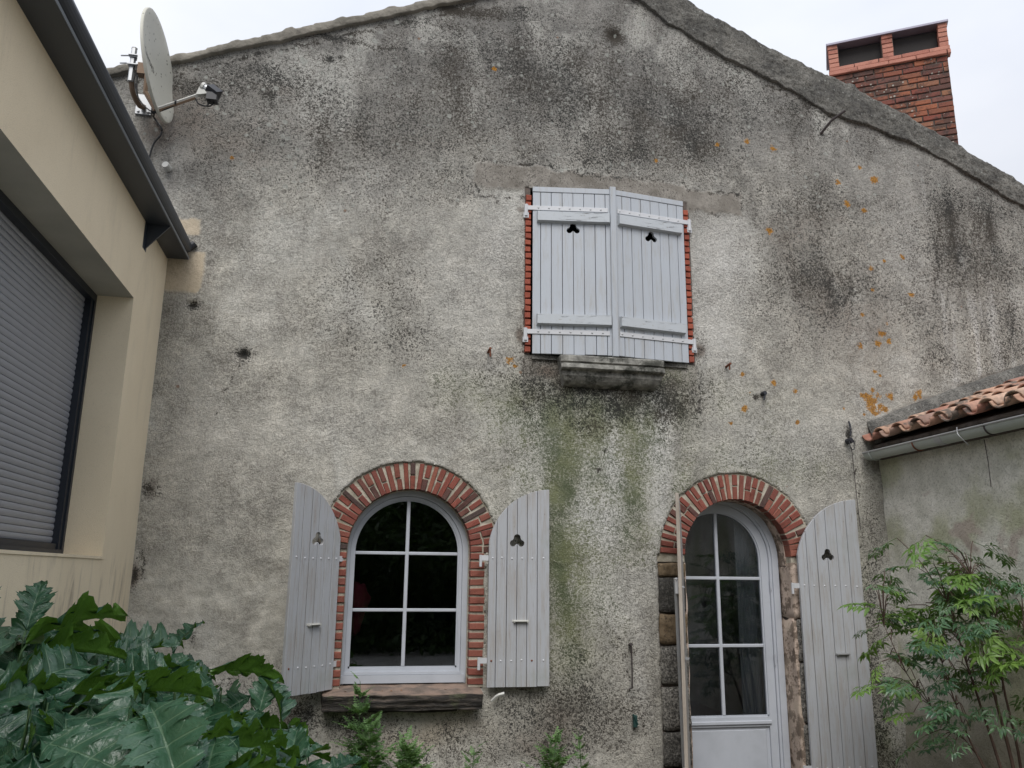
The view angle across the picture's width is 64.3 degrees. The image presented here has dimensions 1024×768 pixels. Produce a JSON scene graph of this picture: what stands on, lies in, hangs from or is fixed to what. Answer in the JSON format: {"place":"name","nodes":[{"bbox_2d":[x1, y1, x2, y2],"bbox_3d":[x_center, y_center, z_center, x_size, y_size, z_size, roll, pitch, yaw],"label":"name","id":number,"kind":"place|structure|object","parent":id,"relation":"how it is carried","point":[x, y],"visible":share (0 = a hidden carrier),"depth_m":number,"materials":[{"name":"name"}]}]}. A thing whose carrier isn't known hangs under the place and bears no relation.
{"place":"outdoors","nodes":[
{"label":"outdoors","id":0,"kind":"place"},
{"bbox_2d":[74,0,1023,184],"label":"sky","id":1,"kind":"structure","parent":0,"point":[986,37],"materials":[{"name":"white"}]},
{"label":"garden bed","id":2,"kind":"structure","parent":0,"visible":0},
{"bbox_2d":[0,642,140,767],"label":"acanthus plant","id":3,"kind":"object","parent":2,"relation":"on","point":[50,673],"visible":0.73,"depth_m":2.60,"materials":[{"name":"green plant"}]},
{"bbox_2d":[0,580,180,714],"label":"acanthus plant","id":4,"kind":"object","parent":2,"relation":"on","point":[101,641],"visible":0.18,"depth_m":3.15,"materials":[{"name":"green plant"}]},
{"bbox_2d":[30,640,284,767],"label":"acanthus plant","id":5,"kind":"object","parent":2,"relation":"on","point":[114,732],"visible":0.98,"depth_m":2.37,"materials":[{"name":"green plant"}]},
{"bbox_2d":[91,619,241,700],"bbox_3d":[-1.996,1.984,4.519,1.021,1.319,1.515,3,-13,-10],"label":"acanthus plant","id":6,"kind":"object","parent":2,"relation":"on","point":[159,637],"visible":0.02,"depth_m":4.64,"materials":[{"name":"green plant"}]},
{"bbox_2d":[85,661,306,767],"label":"acanthus plant","id":7,"kind":"object","parent":2,"relation":"on","point":[217,711],"visible":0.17,"depth_m":3.55,"materials":[{"name":"green plant"}]},
{"bbox_2d":[208,735,260,760],"bbox_3d":[-0.880,1.945,3.212,0.909,1.118,1.329,3,-13,-10],"label":"acanthus plant","id":8,"kind":"object","parent":2,"relation":"on","point":[234,743],"visible":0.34,"depth_m":3.25,"materials":[{"name":"green plant"}]},
{"bbox_2d":[187,653,368,767],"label":"acanthus plant","id":9,"kind":"object","parent":2,"relation":"on","point":[266,690],"visible":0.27,"depth_m":4.88,"materials":[{"name":"green plant"}]},
{"bbox_2d":[260,723,308,765],"bbox_3d":[-0.825,2.349,4.329,0.880,1.078,1.474,-4,-14,19],"label":"acanthus plant","id":10,"kind":"object","parent":2,"relation":"on","point":[296,736],"visible":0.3,"depth_m":4.29,"materials":[{"name":"green plant"}]},
{"bbox_2d":[328,671,383,765],"bbox_3d":[-1.044,2.432,5.478,0.464,0.947,0.398,-12,-18,43],"label":"weed","id":11,"kind":"object","parent":2,"relation":"on","point":[361,708],"visible":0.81,"depth_m":5.52,"materials":[{"name":"green plant"}]},
{"bbox_2d":[343,711,396,767],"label":"weed","id":12,"kind":"object","parent":2,"relation":"on","point":[364,735],"visible":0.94,"depth_m":5.43,"materials":[{"name":"green plant"}]},
{"bbox_2d":[373,725,433,767],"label":"weed","id":13,"kind":"object","parent":2,"relation":"on","point":[409,754],"visible":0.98,"depth_m":5.48,"materials":[{"name":"green plant"}]},
{"bbox_2d":[461,741,487,767],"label":"weed","id":14,"kind":"object","parent":2,"relation":"on","point":[473,754],"visible":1,"depth_m":5.59,"materials":[{"name":"green plant"}]},
{"bbox_2d":[519,726,576,767],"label":"weed","id":15,"kind":"object","parent":2,"relation":"on","point":[552,752],"visible":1,"depth_m":5.69,"materials":[{"name":"green plant"}]},
{"bbox_2d":[572,727,592,767],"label":"weed","id":16,"kind":"object","parent":2,"relation":"on","point":[579,738],"visible":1,"depth_m":5.78,"materials":[{"name":"green plant"}]},
{"bbox_2d":[836,535,1023,767],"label":"leafy shrub","id":17,"kind":"object","parent":2,"relation":"on","point":[950,599],"visible":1,"depth_m":5.25,"materials":[{"name":"green plant"}]},
{"label":"ground","id":18,"kind":"structure","parent":0,"visible":0},
{"bbox_2d":[0,0,196,632],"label":"modern annex","id":19,"kind":"object","parent":18,"relation":"on","point":[93,236],"visible":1,"depth_m":4.67,"materials":[{"name":"paint"}]},
{"bbox_2d":[107,0,1023,767],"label":"old house","id":20,"kind":"structure","parent":18,"relation":"on","point":[617,236],"depth_m":6.72,"materials":[{"name":"concrete"}]},
{"bbox_2d":[162,161,171,171],"bbox_3d":[-2.719,-1.712,6.416,0.054,0.061,0.070,0,-13,3],"label":"pipe stub","id":21,"kind":"object","parent":20,"relation":"attached to","point":[167,167],"visible":1,"depth_m":6.39,"materials":[{"name":"white plastic"}]},
{"bbox_2d":[120,7,222,157],"bbox_3d":[-2.701,-2.251,6.295,0.650,1.166,0.783,13,-18,-42],"label":"satellite dish","id":22,"kind":"object","parent":20,"relation":"attached to","point":[152,66],"visible":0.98,"depth_m":6.21,"materials":[{"name":"paint"}]},
{"bbox_2d":[347,581,370,636],"bbox_3d":[-1.198,1.722,6.242,0.190,0.414,0.167,-3,-14,17],"label":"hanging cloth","id":23,"kind":"object","parent":20,"relation":"hanging from","point":[361,597],"visible":0.69,"depth_m":6.20,"materials":[{"name":"red fabric"}]},
{"bbox_2d":[340,491,467,684],"bbox_3d":[-0.810,1.535,6.221,0.950,1.437,0.090,3,-13,-10],"label":"window","id":24,"kind":"structure","parent":20,"relation":"in","point":[446,673],"depth_m":6.19,"materials":[{"name":"paint"}]},
{"bbox_2d":[491,692,504,701],"bbox_3d":[-0.105,2.291,5.963,0.105,0.073,0.030,-1,-13,5],"label":"shutter catch","id":25,"kind":"object","parent":20,"relation":"attached to","point":[497,695],"visible":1,"depth_m":5.95,"materials":[{"name":"white plastic"}]},
{"bbox_2d":[628,643,632,689],"bbox_3d":[0.908,2.162,6.240,0.034,0.340,0.047,3,-13,-10],"label":"shutter hook","id":26,"kind":"object","parent":20,"relation":"attached to","point":[630,644],"visible":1,"depth_m":6.23,"materials":[{"name":"metal"}]},
{"bbox_2d":[632,714,638,727],"bbox_3d":[0.930,2.544,6.157,0.047,0.098,0.042,3,-13,-10],"label":"plastic clip","id":27,"kind":"object","parent":20,"relation":"attached to","point":[635,722],"visible":1,"depth_m":6.15,"materials":[{"name":"teal plastic"}]},
{"bbox_2d":[686,502,790,767],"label":"door","id":28,"kind":"structure","parent":20,"relation":"in","point":[723,740],"depth_m":6.65,"materials":[{"name":"paint"}]},
{"bbox_2d":[733,520,764,713],"bbox_3d":[2.048,2.098,6.880,0.280,2.100,0.024,3,-13,-10],"label":"curtain","id":29,"kind":"object","parent":20,"relation":"hanging from","point":[752,681],"visible":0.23,"depth_m":6.89,"materials":[{"name":"grey fabric"}]},
{"bbox_2d":[760,391,766,399],"bbox_3d":[2.158,0.100,6.979,0.040,0.082,0.048,7,-14,-24],"label":"black fixing","id":30,"kind":"object","parent":20,"relation":"attached to","point":[764,393],"visible":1,"depth_m":6.97,"materials":[{"name":"plastic"}]},
{"bbox_2d":[820,110,845,133],"bbox_3d":[3.011,-2.463,7.652,0.254,0.170,0.039,-11,-17,40],"label":"iron bar","id":31,"kind":"object","parent":20,"relation":"attached to","point":[831,120],"visible":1,"depth_m":7.65,"materials":[{"name":"grey metal"}]},
{"bbox_2d":[845,421,854,449],"bbox_3d":[2.914,0.446,7.033,0.058,0.260,0.068,9,-16,-32],"label":"insulator","id":32,"kind":"object","parent":20,"relation":"attached to","point":[850,440],"visible":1,"depth_m":7.02,"materials":[{"name":"black plastic"}]},
{"bbox_2d":[851,447,860,529],"bbox_3d":[2.933,0.889,6.943,0.025,0.700,0.009,3,-13,-10],"label":"wire","id":33,"kind":"object","parent":20,"relation":"attached to","point":[856,491],"visible":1,"depth_m":6.94,"materials":[{"name":"metal"}]},
{"bbox_2d":[862,364,1023,767],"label":"outbuilding","id":34,"kind":"structure","parent":18,"relation":"on","point":[952,471],"depth_m":6.15,"materials":[{"name":"concrete"}]}
]}

